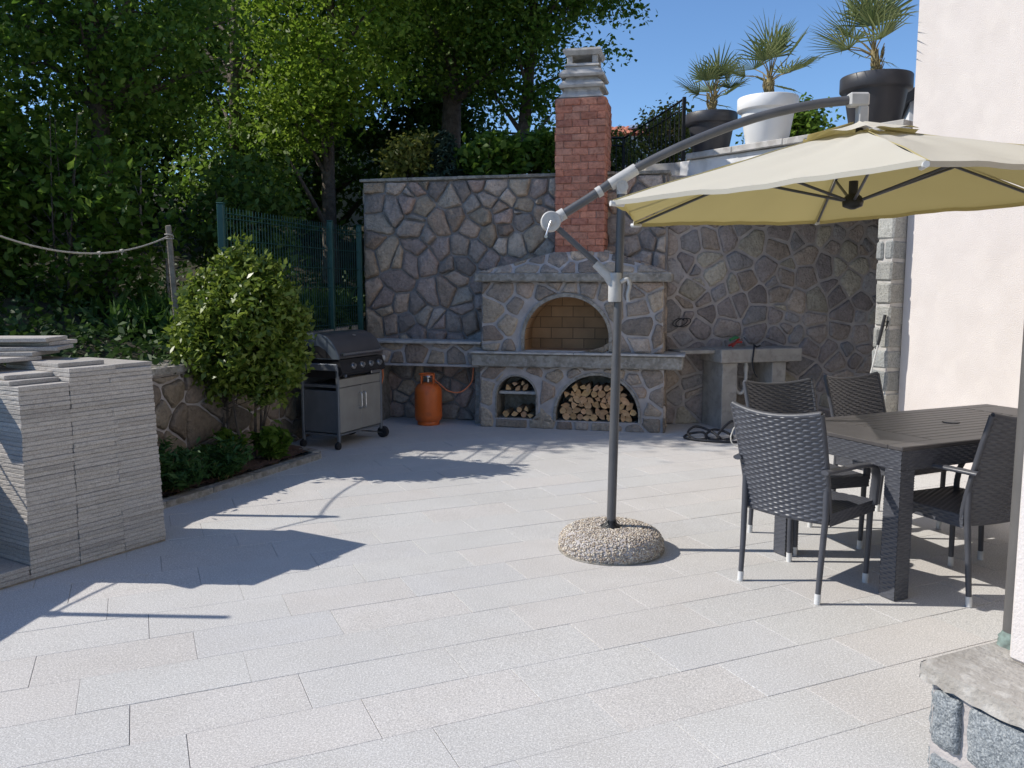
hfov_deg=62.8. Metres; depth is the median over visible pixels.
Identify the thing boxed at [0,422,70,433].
granite paver
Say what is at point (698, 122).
flower pot
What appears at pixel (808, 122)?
hedge shrub
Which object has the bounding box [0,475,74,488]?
granite paver
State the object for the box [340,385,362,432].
door
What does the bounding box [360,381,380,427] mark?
door
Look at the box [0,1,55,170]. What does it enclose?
forest tree
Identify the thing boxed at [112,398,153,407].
granite paver
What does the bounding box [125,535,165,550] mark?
granite paver
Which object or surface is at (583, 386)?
firewood log
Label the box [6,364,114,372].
granite paver
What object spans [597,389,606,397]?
firewood log
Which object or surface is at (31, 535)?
granite paver
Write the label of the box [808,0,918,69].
fan palm
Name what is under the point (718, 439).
garden hose
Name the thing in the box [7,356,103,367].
granite paver
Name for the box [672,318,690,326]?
wall cable
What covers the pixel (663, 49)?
sky
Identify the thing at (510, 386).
firewood log
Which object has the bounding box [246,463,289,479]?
kerb stone
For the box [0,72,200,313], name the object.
shrub
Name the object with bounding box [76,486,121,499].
granite paver
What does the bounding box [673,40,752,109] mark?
fan palm
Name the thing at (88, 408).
granite paver
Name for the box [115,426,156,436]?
granite paver
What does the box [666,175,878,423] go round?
stone wall
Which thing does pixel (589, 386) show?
firewood log
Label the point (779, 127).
flower pot
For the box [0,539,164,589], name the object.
pallet
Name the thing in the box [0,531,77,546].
granite paver
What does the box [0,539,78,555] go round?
granite paver
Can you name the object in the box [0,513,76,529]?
granite paver
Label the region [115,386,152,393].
granite paver
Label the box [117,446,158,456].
granite paver
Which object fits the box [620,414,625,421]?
firewood log
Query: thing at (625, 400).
firewood log
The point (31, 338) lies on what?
granite paver
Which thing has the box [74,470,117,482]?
granite paver
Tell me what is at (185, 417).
retaining wall
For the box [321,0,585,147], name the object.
broadleaf tree
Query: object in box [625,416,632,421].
firewood log
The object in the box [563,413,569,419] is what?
firewood log
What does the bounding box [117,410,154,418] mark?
granite paver
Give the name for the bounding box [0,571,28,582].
granite paver
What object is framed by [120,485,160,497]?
granite paver
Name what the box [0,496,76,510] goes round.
granite paver
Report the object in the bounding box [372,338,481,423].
stone bench
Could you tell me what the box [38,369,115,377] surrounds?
granite paver
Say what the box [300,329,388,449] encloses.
gas barbecue
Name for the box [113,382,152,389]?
granite paver
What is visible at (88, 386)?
granite paver
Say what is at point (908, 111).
neighbour house
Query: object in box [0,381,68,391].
granite paver
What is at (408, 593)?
patio
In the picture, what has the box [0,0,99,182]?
broadleaf tree
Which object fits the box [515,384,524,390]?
firewood log
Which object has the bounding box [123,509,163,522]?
granite paver
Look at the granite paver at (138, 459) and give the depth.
4.81 m
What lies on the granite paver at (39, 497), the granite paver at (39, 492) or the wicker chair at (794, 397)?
the granite paver at (39, 492)
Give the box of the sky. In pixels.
[1,0,919,185]
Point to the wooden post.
(172, 273)
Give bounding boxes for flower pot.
[685,109,737,151]
[737,92,798,143]
[839,69,913,123]
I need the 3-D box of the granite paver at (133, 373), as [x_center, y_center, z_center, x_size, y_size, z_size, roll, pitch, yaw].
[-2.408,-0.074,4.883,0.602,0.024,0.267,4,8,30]
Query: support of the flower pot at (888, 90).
on the terrace
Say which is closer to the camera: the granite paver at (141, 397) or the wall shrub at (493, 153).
the granite paver at (141, 397)
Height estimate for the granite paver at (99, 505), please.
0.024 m
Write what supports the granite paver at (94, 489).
on the granite paver at (100, 492)
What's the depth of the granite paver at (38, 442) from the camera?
4.31 m
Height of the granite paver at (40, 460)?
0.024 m
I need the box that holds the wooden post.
[165,225,178,318]
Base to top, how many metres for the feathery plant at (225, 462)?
0.370 m
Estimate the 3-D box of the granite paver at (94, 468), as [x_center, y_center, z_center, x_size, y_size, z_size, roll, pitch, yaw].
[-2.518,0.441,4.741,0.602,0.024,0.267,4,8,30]
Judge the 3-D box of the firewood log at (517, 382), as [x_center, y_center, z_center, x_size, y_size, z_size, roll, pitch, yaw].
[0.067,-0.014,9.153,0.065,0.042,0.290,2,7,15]
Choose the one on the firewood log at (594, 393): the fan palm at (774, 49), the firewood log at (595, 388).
the firewood log at (595, 388)
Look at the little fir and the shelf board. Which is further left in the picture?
the little fir
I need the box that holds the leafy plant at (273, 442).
[247,419,294,463]
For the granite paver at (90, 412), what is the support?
on the granite paver at (93, 416)
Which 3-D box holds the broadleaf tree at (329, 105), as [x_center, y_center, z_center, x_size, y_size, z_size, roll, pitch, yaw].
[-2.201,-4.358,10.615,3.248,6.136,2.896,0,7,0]
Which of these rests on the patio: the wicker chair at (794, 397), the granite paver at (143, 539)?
the wicker chair at (794, 397)
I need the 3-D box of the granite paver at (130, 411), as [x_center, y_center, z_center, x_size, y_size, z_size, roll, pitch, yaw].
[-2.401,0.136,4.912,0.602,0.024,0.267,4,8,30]
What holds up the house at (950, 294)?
on the patio
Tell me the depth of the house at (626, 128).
29.95 m
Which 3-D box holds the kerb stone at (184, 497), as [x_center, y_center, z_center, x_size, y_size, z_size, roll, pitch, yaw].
[-2.315,0.811,5.962,0.090,0.063,0.447,3,7,22]
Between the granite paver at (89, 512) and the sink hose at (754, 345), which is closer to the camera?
the granite paver at (89, 512)
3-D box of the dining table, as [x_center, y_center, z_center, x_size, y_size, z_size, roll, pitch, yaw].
[2.441,0.585,4.705,1.720,0.759,0.840,-3,7,-24]
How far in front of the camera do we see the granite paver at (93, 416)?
4.54 m
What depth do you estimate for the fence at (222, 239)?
8.82 m
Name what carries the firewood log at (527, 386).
on the shelf board
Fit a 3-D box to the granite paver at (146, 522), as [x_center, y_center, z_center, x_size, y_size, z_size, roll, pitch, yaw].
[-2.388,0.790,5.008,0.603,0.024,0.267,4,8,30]
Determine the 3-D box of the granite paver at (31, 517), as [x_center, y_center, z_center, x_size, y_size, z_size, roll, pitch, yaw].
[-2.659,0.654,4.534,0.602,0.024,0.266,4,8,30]
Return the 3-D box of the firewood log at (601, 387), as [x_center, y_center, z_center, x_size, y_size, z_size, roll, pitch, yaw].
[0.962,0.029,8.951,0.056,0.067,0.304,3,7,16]
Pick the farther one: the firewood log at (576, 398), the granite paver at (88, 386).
the firewood log at (576, 398)
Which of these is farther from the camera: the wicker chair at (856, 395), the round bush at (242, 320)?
the round bush at (242, 320)
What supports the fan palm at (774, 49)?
in the flower pot at (779, 127)
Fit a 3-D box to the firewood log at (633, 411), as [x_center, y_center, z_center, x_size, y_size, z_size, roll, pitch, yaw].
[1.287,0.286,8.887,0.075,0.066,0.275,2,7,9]
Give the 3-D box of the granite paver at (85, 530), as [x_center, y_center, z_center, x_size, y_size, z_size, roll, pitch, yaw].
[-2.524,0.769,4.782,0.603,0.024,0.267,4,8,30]
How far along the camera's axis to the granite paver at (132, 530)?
4.85 m
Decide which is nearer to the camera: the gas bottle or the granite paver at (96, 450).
the granite paver at (96, 450)
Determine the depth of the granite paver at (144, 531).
4.86 m
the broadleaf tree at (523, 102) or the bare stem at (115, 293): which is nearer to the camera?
the bare stem at (115, 293)
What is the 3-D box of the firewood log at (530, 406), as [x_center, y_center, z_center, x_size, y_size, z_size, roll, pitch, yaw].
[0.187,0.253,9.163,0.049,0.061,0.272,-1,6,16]
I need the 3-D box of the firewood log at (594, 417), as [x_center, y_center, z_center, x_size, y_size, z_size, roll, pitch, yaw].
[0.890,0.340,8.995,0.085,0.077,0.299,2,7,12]
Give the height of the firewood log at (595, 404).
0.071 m
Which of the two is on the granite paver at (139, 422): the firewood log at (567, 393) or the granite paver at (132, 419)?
the granite paver at (132, 419)
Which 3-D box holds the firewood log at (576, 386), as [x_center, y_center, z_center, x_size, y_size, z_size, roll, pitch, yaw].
[0.696,0.025,8.991,0.066,0.098,0.277,2,7,13]
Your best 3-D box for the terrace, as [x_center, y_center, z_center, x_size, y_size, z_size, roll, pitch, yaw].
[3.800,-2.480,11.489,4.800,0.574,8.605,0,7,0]
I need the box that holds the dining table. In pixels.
[773,404,1017,600]
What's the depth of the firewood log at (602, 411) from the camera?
8.85 m
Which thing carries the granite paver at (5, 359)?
on the granite paver at (53, 361)
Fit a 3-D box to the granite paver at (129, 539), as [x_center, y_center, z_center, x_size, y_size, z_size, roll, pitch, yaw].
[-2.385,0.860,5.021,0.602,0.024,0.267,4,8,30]
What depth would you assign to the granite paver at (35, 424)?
4.29 m
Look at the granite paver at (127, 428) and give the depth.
4.77 m
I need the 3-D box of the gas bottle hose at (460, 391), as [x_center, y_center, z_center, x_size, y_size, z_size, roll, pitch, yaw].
[-0.641,-0.039,9.115,0.457,0.273,0.095,0,7,0]
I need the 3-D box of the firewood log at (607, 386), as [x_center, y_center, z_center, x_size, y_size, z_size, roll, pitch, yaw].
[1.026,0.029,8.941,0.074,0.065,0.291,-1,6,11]
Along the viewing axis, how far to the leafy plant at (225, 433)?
6.77 m
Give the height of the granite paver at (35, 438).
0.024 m
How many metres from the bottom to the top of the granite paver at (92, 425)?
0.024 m
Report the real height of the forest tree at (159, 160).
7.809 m
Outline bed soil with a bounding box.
[162,445,308,495]
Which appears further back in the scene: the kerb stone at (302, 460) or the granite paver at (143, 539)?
the kerb stone at (302, 460)
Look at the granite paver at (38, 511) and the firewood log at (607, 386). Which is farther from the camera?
the firewood log at (607, 386)
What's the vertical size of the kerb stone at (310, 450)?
0.068 m
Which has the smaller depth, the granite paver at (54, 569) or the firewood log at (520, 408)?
the granite paver at (54, 569)
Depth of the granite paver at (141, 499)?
4.84 m
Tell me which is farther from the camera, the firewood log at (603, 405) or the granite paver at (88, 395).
the firewood log at (603, 405)
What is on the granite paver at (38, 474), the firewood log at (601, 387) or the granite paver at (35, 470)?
the granite paver at (35, 470)
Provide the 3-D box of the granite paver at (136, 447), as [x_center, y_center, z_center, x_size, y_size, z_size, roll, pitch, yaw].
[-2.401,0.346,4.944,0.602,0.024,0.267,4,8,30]
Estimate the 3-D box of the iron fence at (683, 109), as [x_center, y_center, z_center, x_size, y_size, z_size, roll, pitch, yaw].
[0.817,-2.645,10.100,1.919,1.340,1.715,-2,7,-16]
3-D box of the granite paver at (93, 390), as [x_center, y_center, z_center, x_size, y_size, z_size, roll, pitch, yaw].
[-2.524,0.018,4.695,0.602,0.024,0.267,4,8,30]
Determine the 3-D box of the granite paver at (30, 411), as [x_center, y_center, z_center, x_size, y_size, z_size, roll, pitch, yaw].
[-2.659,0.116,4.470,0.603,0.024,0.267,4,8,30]
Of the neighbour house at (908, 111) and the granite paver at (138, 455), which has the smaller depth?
the granite paver at (138, 455)
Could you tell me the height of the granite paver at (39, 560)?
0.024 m
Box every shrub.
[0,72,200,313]
[0,138,40,270]
[157,135,317,285]
[370,125,443,177]
[451,128,535,175]
[510,121,555,173]
[610,126,646,171]
[619,96,693,164]
[735,92,844,143]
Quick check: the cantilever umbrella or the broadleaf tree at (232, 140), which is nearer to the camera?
the cantilever umbrella
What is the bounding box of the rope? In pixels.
[0,234,173,256]
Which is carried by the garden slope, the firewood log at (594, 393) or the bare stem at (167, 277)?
the bare stem at (167, 277)
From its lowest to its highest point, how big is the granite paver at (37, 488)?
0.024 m
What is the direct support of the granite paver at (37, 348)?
on the granite paver at (20, 353)
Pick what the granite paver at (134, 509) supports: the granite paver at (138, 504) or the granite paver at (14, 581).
the granite paver at (138, 504)
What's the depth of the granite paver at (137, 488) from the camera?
4.82 m
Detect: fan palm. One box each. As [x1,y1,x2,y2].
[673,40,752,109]
[716,10,826,92]
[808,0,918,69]
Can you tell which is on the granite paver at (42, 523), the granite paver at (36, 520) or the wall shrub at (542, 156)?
the granite paver at (36, 520)
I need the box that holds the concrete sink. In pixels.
[668,345,801,428]
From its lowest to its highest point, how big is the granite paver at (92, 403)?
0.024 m
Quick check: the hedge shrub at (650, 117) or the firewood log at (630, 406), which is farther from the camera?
the hedge shrub at (650, 117)
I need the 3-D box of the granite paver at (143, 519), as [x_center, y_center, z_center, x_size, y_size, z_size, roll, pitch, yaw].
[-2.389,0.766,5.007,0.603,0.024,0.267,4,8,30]
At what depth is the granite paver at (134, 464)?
4.80 m
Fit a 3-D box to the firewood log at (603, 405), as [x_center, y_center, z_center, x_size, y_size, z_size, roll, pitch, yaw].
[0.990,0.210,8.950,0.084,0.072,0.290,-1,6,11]
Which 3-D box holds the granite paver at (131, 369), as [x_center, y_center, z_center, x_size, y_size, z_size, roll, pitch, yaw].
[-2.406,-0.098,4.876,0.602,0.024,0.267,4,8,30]
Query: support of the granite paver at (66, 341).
on the granite paver at (37, 348)
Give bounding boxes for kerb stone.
[162,487,212,507]
[205,474,253,492]
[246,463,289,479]
[282,453,320,467]
[292,444,320,454]
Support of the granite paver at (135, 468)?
on the granite paver at (131, 473)
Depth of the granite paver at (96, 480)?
4.59 m
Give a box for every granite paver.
[0,335,66,341]
[0,339,76,345]
[0,344,73,350]
[0,350,59,355]
[0,356,41,362]
[0,366,52,379]
[0,376,58,385]
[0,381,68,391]
[0,387,69,395]
[0,391,68,400]
[0,396,69,405]
[0,400,70,410]
[0,405,69,414]
[0,409,70,419]
[0,413,71,423]
[0,418,71,428]
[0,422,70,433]
[0,427,71,437]
[0,431,71,442]
[0,435,72,446]
[0,440,72,451]
[0,444,72,456]
[0,448,72,460]
[0,453,73,465]
[0,457,73,469]
[0,461,73,474]
[0,466,73,479]
[0,470,74,483]
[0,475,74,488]
[0,479,74,492]
[0,483,75,497]
[0,488,75,501]
[0,492,75,506]
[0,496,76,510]
[0,501,76,515]
[0,505,76,519]
[0,509,76,524]
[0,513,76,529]
[0,518,77,533]
[0,522,77,537]
[0,526,78,542]
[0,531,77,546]
[0,535,77,551]
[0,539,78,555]
[0,544,78,560]
[0,548,79,564]
[0,552,79,569]
[0,558,29,577]
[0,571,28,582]
[0,575,30,587]
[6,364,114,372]
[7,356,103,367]
[28,556,79,573]
[29,560,79,578]
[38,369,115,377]
[51,374,114,381]
[58,378,109,385]
[68,390,115,399]
[69,382,114,390]
[69,386,115,394]
[70,395,111,403]
[70,399,116,407]
[70,403,112,412]
[70,420,114,430]
[71,407,114,416]
[71,412,112,421]
[71,416,117,425]
[72,424,118,434]
[72,429,114,438]
[72,432,116,443]
[72,436,119,447]
[72,441,115,451]
[72,445,118,456]
[73,449,116,460]
[73,453,116,464]
[74,457,118,469]
[74,461,120,473]
[74,466,117,478]
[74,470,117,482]
[74,478,118,490]
[75,474,118,486]
[76,482,118,495]
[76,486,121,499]
[76,490,121,503]
[76,498,122,512]
[76,503,122,516]
[77,494,120,507]
[77,507,121,520]
[77,511,121,525]
[78,515,122,529]
[78,519,122,533]
[78,523,123,538]
[78,527,122,542]
[78,531,123,546]
[79,535,123,550]
[79,539,124,555]
[79,543,124,559]
[79,547,124,563]
[83,357,151,368]
[110,366,150,372]
[110,374,152,381]
[110,378,151,385]
[111,390,153,398]
[112,370,151,376]
[112,394,153,402]
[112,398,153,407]
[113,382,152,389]
[113,402,154,411]
[113,406,154,415]
[114,414,155,423]
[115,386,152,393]
[115,422,155,432]
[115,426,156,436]
[115,434,157,444]
[116,442,156,452]
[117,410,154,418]
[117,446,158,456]
[117,450,158,460]
[118,418,155,427]
[118,458,158,469]
[118,462,159,473]
[119,430,156,439]
[119,438,157,448]
[119,466,159,477]
[119,469,160,481]
[119,473,160,485]
[120,454,158,464]
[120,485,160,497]
[121,477,160,489]
[121,481,161,493]
[121,493,161,506]
[121,497,162,510]
[122,489,161,501]
[122,501,162,514]
[123,505,163,518]
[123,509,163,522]
[123,516,163,530]
[124,512,163,525]
[124,520,163,534]
[124,524,164,538]
[125,528,165,542]
[125,531,165,546]
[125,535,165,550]
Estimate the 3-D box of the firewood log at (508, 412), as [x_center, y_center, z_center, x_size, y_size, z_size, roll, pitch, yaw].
[-0.036,0.309,9.201,0.073,0.073,0.266,-1,6,13]
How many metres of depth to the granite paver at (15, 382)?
4.33 m
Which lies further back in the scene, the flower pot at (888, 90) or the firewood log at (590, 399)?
the firewood log at (590, 399)
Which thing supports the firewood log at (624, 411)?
on the firewood log at (629, 419)
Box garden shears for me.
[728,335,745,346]
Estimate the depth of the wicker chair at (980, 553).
4.63 m
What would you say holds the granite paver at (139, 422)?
on the granite paver at (127, 428)
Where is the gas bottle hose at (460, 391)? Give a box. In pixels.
[434,368,473,392]
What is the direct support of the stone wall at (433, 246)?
on the patio
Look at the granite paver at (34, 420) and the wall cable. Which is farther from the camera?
the wall cable
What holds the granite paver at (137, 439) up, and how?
on the granite paver at (131, 444)
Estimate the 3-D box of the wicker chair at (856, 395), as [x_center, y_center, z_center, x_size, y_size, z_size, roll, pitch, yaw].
[2.352,0.421,5.346,0.579,0.940,0.617,-3,7,-26]
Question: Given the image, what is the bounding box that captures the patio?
[0,417,1009,767]
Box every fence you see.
[216,202,363,331]
[488,97,685,171]
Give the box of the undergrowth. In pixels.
[0,234,364,373]
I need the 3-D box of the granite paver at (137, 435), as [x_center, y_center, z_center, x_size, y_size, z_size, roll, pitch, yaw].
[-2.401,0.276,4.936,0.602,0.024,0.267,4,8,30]
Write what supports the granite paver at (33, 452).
on the granite paver at (33, 457)
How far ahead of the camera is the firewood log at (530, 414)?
9.05 m
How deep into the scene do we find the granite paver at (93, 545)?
4.63 m
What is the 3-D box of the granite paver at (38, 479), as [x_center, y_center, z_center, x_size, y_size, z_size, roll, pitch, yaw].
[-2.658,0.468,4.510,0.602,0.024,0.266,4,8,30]
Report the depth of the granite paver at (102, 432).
4.56 m
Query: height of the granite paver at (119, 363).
0.024 m
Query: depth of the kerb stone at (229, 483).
6.35 m
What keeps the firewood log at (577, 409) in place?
on the firewood log at (573, 416)
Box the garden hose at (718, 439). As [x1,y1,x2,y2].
[683,420,736,442]
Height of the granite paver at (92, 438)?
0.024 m
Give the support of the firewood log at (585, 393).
on the firewood log at (582, 399)
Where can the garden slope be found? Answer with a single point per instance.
(347, 259)
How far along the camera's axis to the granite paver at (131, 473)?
4.80 m
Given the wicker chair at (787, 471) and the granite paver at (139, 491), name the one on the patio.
the wicker chair at (787, 471)
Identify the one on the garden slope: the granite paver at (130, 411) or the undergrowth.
the undergrowth
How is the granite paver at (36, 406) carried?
on the granite paver at (30, 411)
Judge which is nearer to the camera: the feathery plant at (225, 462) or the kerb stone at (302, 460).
the feathery plant at (225, 462)
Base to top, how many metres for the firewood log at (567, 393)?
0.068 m
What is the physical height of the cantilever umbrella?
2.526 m
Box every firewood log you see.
[503,407,513,416]
[506,382,516,389]
[511,410,522,415]
[512,379,522,385]
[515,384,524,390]
[517,403,526,411]
[521,410,530,416]
[523,382,531,389]
[524,403,533,410]
[527,410,535,417]
[560,407,566,413]
[561,399,571,408]
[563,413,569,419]
[564,388,572,397]
[566,405,572,413]
[570,411,580,419]
[571,401,578,408]
[571,405,581,412]
[572,381,581,391]
[573,395,579,402]
[575,388,583,397]
[577,412,584,419]
[579,395,588,403]
[580,382,588,388]
[581,387,593,396]
[581,406,585,413]
[582,414,590,420]
[584,401,592,408]
[586,381,592,391]
[586,407,595,414]
[587,395,595,402]
[590,413,598,420]
[591,389,598,396]
[592,401,600,407]
[593,382,599,390]
[595,406,600,415]
[597,382,606,390]
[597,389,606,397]
[598,407,609,415]
[599,414,606,419]
[600,400,607,408]
[601,395,607,402]
[604,382,610,390]
[620,390,628,396]
[620,396,629,405]
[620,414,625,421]
[621,406,630,416]
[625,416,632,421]
[626,400,633,410]
[630,406,636,415]
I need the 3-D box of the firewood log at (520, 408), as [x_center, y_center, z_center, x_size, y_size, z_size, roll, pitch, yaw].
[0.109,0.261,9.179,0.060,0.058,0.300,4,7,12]
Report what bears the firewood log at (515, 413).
in the stone oven
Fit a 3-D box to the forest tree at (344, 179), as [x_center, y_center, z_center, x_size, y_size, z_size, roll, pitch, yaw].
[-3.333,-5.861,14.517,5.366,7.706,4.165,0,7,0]
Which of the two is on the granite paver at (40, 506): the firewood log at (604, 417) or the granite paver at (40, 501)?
the granite paver at (40, 501)
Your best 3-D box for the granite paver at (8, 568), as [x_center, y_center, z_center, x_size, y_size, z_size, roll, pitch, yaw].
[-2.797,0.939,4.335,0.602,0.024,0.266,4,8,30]
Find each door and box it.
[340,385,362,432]
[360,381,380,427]
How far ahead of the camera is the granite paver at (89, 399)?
4.53 m
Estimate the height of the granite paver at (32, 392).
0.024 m
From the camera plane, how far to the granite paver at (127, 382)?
4.74 m
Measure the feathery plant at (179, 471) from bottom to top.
0.410 m
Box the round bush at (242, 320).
[158,232,316,470]
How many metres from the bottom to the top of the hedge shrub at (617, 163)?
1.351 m
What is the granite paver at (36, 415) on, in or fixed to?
on the granite paver at (34, 420)
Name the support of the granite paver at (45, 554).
on the granite paver at (39, 560)
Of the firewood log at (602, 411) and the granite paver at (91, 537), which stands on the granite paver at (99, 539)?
the granite paver at (91, 537)
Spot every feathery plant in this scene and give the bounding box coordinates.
[158,435,215,495]
[186,436,255,482]
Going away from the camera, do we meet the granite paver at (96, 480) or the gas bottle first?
the granite paver at (96, 480)
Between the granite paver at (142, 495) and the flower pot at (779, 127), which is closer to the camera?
the granite paver at (142, 495)
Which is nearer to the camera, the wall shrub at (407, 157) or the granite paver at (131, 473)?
the granite paver at (131, 473)
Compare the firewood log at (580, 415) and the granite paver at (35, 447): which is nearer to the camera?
the granite paver at (35, 447)
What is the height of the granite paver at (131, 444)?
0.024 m
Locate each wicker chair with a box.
[730,401,880,604]
[742,378,870,555]
[823,372,946,528]
[912,413,1016,607]
[977,525,983,559]
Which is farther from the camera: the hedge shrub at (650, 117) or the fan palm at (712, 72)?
the hedge shrub at (650, 117)
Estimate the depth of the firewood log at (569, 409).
8.92 m
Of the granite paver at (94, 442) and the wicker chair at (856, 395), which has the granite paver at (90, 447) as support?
the granite paver at (94, 442)
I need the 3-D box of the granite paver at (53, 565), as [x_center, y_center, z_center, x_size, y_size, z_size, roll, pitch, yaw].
[-2.659,0.936,4.568,0.602,0.024,0.267,4,8,30]
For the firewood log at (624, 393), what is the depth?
8.79 m
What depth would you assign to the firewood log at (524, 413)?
9.04 m
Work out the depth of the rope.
6.41 m
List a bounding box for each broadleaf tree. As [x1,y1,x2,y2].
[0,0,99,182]
[0,0,336,302]
[124,0,340,242]
[207,0,448,283]
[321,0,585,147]
[429,0,657,140]
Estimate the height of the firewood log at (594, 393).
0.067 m
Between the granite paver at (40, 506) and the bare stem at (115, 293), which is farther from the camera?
the bare stem at (115, 293)
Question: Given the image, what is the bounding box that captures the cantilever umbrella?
[540,92,1023,565]
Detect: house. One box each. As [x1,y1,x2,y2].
[611,124,691,166]
[872,0,1023,767]
[902,87,914,120]
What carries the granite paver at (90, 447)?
on the granite paver at (96, 450)
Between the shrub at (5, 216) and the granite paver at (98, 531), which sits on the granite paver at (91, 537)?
the granite paver at (98, 531)
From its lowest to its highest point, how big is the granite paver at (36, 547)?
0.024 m
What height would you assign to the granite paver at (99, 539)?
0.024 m
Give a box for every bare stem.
[107,198,122,298]
[134,167,144,279]
[160,228,181,297]
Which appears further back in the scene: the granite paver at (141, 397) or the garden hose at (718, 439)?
the garden hose at (718, 439)
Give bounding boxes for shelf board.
[499,388,534,394]
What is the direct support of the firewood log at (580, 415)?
in the stone oven
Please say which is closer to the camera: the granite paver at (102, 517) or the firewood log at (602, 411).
the granite paver at (102, 517)
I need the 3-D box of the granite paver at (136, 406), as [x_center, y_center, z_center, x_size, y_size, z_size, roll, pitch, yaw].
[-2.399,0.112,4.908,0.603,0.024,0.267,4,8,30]
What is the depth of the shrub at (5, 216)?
7.91 m
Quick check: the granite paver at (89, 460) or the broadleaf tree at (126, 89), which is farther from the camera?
the broadleaf tree at (126, 89)
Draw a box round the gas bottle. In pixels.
[415,372,441,425]
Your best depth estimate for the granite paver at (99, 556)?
4.64 m
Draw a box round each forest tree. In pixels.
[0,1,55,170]
[1,0,252,228]
[184,0,420,244]
[344,2,554,207]
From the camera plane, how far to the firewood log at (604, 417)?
8.85 m
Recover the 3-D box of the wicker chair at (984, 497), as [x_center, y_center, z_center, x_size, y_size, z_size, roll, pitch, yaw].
[2.286,0.558,4.158,0.579,0.940,0.617,-3,7,-22]
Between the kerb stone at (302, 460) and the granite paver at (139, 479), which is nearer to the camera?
the granite paver at (139, 479)
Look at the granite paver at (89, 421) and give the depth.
4.55 m
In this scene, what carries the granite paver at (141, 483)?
on the granite paver at (137, 488)
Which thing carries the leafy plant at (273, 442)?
on the bed soil
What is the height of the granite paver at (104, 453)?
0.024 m
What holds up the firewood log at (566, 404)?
on the firewood log at (563, 410)
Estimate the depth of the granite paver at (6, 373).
4.44 m
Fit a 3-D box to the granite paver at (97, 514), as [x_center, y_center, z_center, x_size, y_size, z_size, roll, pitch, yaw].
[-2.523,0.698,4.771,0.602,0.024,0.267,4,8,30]
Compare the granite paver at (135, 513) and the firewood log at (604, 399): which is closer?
the granite paver at (135, 513)
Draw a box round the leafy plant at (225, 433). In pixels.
[200,427,248,454]
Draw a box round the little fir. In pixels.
[421,129,469,176]
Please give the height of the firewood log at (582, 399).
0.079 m
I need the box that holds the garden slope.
[0,180,364,366]
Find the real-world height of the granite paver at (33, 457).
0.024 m
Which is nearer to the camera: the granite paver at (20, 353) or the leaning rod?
the granite paver at (20, 353)
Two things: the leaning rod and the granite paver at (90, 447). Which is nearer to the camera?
the granite paver at (90, 447)
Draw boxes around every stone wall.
[359,170,671,419]
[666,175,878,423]
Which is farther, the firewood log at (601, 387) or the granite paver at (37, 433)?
the firewood log at (601, 387)
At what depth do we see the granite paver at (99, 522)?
4.62 m
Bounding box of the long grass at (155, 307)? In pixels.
[33,278,364,341]
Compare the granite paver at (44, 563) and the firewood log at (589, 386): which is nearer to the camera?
the granite paver at (44, 563)
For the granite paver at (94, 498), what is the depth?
4.60 m
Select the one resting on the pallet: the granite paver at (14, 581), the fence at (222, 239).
the granite paver at (14, 581)
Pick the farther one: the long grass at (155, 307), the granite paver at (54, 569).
the long grass at (155, 307)
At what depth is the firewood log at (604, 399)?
8.82 m
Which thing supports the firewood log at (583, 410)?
on the firewood log at (586, 417)
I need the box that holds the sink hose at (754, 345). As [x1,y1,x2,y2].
[752,344,760,377]
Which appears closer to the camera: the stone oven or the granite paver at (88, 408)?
the granite paver at (88, 408)
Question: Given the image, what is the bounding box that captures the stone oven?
[469,46,685,432]
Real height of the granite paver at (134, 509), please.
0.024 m
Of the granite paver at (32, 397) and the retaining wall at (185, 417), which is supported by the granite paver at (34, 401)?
the granite paver at (32, 397)
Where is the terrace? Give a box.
[642,119,912,189]
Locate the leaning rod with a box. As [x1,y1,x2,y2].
[870,315,888,372]
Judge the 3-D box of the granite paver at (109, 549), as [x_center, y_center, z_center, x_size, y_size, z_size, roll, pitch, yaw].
[-2.520,0.909,4.795,0.602,0.024,0.267,4,8,30]
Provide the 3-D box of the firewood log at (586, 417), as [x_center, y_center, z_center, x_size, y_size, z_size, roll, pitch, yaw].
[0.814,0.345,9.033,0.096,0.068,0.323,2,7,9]
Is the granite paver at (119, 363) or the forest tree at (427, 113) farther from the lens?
the forest tree at (427, 113)
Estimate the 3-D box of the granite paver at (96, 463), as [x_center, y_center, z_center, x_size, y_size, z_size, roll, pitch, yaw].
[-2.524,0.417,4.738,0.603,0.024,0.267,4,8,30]
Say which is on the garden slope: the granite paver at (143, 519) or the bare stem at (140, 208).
the bare stem at (140, 208)
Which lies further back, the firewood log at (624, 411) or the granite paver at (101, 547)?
the firewood log at (624, 411)
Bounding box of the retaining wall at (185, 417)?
[149,324,362,453]
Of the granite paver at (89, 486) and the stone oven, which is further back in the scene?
the stone oven
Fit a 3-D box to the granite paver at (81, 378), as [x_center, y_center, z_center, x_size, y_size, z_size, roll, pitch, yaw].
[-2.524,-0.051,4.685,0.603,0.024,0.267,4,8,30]
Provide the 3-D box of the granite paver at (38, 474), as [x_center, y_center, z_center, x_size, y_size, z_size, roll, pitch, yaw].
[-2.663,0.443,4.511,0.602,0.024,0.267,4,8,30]
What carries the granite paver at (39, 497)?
on the granite paver at (40, 501)
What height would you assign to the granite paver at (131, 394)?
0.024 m

